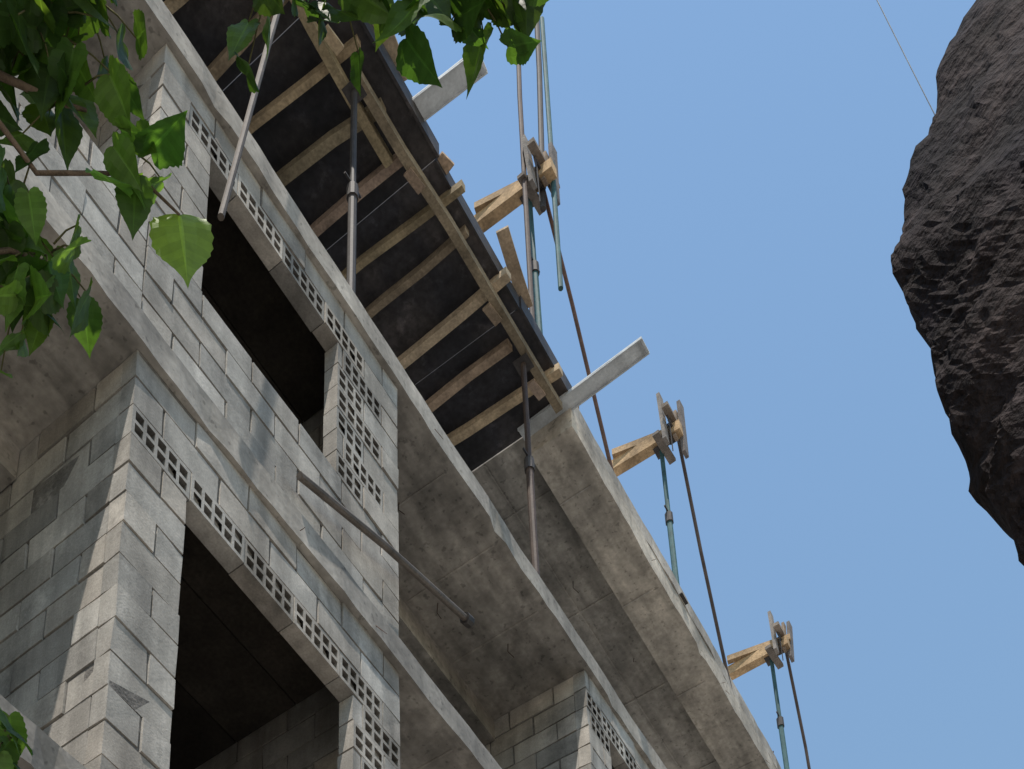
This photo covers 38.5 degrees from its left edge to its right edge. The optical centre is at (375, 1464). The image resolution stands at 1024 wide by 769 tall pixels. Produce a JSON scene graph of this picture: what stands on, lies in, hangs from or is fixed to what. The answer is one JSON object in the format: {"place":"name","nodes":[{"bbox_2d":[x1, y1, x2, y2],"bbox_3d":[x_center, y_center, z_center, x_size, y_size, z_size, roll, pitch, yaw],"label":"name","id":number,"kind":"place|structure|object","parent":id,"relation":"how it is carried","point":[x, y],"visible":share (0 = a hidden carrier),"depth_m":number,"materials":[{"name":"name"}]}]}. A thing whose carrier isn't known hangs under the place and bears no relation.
{"place":"outdoors","nodes":[
{"label":"outdoors","id":0,"kind":"place"},
{"bbox_2d":[535,20,545,211],"bbox_3d":[1.513,-13.805,13.833,0.075,6.201,0.167,-40,-45,59],"label":"scaffold standard","id":1,"kind":"object","parent":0,"point":[540,113],"visible":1,"depth_m":13.28,"materials":[{"name":"grey metal"}]},
{"bbox_2d":[394,0,1023,768],"label":"sky","id":2,"kind":"structure","parent":0,"point":[733,174],"materials":[{"name":"blue"}]},
{"label":"ground","id":3,"kind":"structure","parent":0,"visible":0},
{"bbox_2d":[0,0,548,768],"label":"broadleaf tree","id":4,"kind":"object","parent":3,"relation":"on","point":[42,58],"visible":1,"depth_m":3.52,"materials":[{"name":"green plant"}]},
{"bbox_2d":[0,44,649,768],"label":"block walls","id":5,"kind":"structure","parent":3,"relation":"on","point":[104,622],"depth_m":7.40,"materials":[{"name":"concrete"}]},
{"bbox_2d":[1,73,598,768],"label":"mortar joints","id":6,"kind":"object","parent":5,"relation":"attached to","point":[49,489],"visible":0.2,"depth_m":7.01,"materials":[{"name":"grey concrete"}]},
{"bbox_2d":[0,0,780,768],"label":"concrete frame","id":7,"kind":"object","parent":3,"relation":"on","point":[626,630],"visible":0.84,"depth_m":10.80,"materials":[{"name":"grey concrete"}]},
{"bbox_2d":[217,0,283,220],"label":"wooden pole","id":8,"kind":"object","parent":7,"relation":"attached to","point":[239,149],"visible":0.93,"depth_m":7.84,"materials":[{"name":"paint"}]},
{"bbox_2d":[341,81,366,293],"bbox_3d":[-0.151,-8.472,9.766,0.140,2.558,0.180,-15,-26,33],"label":"steel prop","id":9,"kind":"object","parent":7,"relation":"on","point":[354,99],"visible":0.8,"depth_m":9.77,"materials":[{"name":"grey metal"}]},
{"bbox_2d":[162,0,571,471],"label":"slab formwork","id":10,"kind":"object","parent":7,"relation":"on","point":[446,303],"visible":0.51,"depth_m":11.07,"materials":[{"name":"brown wood"}]},
{"bbox_2d":[412,58,487,120],"bbox_3d":[0.316,-9.835,10.558,1.044,0.082,0.164,-12,-25,29],"label":"metal scaffold plank","id":11,"kind":"object","parent":10,"relation":"on","point":[430,100],"visible":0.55,"depth_m":10.46,"materials":[{"name":"silver metal"}]},
{"bbox_2d":[516,64,534,319],"bbox_3d":[1.337,-13.012,13.390,0.151,8.001,0.069,13,-25,-30],"label":"scaffold standard","id":12,"kind":"object","parent":10,"relation":"on","point":[525,196],"visible":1,"depth_m":12.52,"materials":[{"name":"paint"}]},
{"bbox_2d":[519,195,542,333],"bbox_3d":[1.368,-10.184,12.455,0.140,2.051,0.180,-15,-26,33],"label":"steel prop","id":13,"kind":"object","parent":10,"relation":"on","point":[536,288],"visible":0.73,"depth_m":12.43,"materials":[{"name":"grey metal"}]},
{"bbox_2d":[474,134,559,232],"bbox_3d":[0.845,-11.068,13.119,1.748,0.982,0.486,-15,-26,33],"label":"timber outrigger","id":14,"kind":"object","parent":13,"relation":"on","point":[494,208],"visible":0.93,"depth_m":12.79,"materials":[{"name":"paint"}]},
{"bbox_2d":[540,16,562,290],"bbox_3d":[1.558,-11.697,12.910,0.043,4.000,0.063,-15,-26,33],"label":"steel tube","id":15,"kind":"object","parent":14,"relation":"attached to","point":[553,182],"visible":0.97,"depth_m":12.92,"materials":[{"name":"grey metal"}]},
{"bbox_2d":[517,337,649,440],"bbox_3d":[1.742,-9.030,12.251,1.181,0.080,0.153,-15,-26,34],"label":"metal scaffold plank","id":16,"kind":"object","parent":10,"relation":"on","point":[624,360],"visible":0.91,"depth_m":12.19,"materials":[{"name":"silver metal"}]},
{"bbox_2d":[296,471,474,628],"bbox_3d":[0.107,-5.399,8.634,0.073,0.732,1.768,-15,-26,33],"label":"wooden pole","id":17,"kind":"object","parent":7,"relation":"attached to","point":[467,619],"visible":1,"depth_m":8.53,"materials":[{"name":"paint"}]},
{"bbox_2d":[169,187,613,768],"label":"ceiling decking","id":18,"kind":"object","parent":7,"relation":"on","point":[243,669],"visible":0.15,"depth_m":8.69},
{"bbox_2d":[512,353,539,575],"bbox_3d":[1.218,-7.805,11.470,0.155,2.559,0.188,-15,-26,33],"label":"steel prop","id":19,"kind":"object","parent":7,"relation":"on","point":[523,364],"visible":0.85,"depth_m":11.47,"materials":[{"name":"grey metal"}]},
{"bbox_2d":[300,407,773,763],"bbox_3d":[1.109,-6.622,11.273,0.814,6.024,18.395,-15,-26,33],"label":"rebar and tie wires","id":20,"kind":"object","parent":7,"relation":"attached to","point":[437,603],"visible":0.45,"depth_m":10.82,"materials":[{"name":"metal"}]},
{"bbox_2d":[533,158,613,470],"bbox_3d":[1.776,-10.268,12.995,0.038,2.417,1.384,-13,-25,29],"label":"scaffold brace","id":21,"kind":"object","parent":7,"relation":"on","point":[581,343],"visible":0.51,"depth_m":13.01,"materials":[{"name":"metal"}]},
{"bbox_2d":[653,446,687,604],"bbox_3d":[2.929,-9.352,14.469,0.140,2.131,0.180,-15,-26,33],"label":"steel prop","id":22,"kind":"object","parent":7,"relation":"on","point":[669,521],"visible":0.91,"depth_m":14.45,"materials":[{"name":"metal"}]},
{"bbox_2d":[612,392,688,476],"bbox_3d":[2.398,-10.317,15.171,1.729,0.852,0.487,-15,-26,33],"label":"timber outrigger","id":23,"kind":"object","parent":22,"relation":"attached to","point":[628,456],"visible":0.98,"depth_m":14.82,"materials":[{"name":"paint"}]},
{"bbox_2d":[677,441,731,686],"bbox_3d":[3.378,-9.416,15.028,0.036,2.615,1.239,-12,-24,27],"label":"scaffold brace","id":24,"kind":"object","parent":7,"relation":"attached to","point":[702,556],"visible":0.77,"depth_m":14.98,"materials":[{"name":"paint"}]},
{"bbox_2d":[764,656,789,768],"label":"steel prop","id":25,"kind":"object","parent":7,"relation":"on","point":[779,719],"visible":1,"depth_m":16.73,"materials":[{"name":"metal"}]},
{"bbox_2d":[727,611,794,679],"bbox_3d":[4.136,-9.461,17.437,1.729,0.803,0.485,-15,-26,33],"label":"timber outrigger","id":26,"kind":"object","parent":25,"relation":"attached to","point":[744,661],"visible":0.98,"depth_m":17.10,"materials":[{"name":"paint"}]},
{"bbox_2d":[785,653,810,768],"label":"scaffold brace","id":27,"kind":"object","parent":7,"relation":"attached to","point":[798,711],"visible":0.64,"depth_m":17.24,"materials":[{"name":"paint"}]},
{"bbox_2d":[891,0,1023,565],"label":"rock cliff","id":28,"kind":"structure","parent":3,"relation":"on","point":[957,259],"depth_m":6.44,"materials":[{"name":"grey stone"}]},
{"bbox_2d":[877,0,934,114],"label":"thin cable","id":29,"kind":"object","parent":28,"relation":"attached to","point":[907,61],"visible":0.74,"depth_m":7.29,"materials":[{"name":"paint"}]}
]}

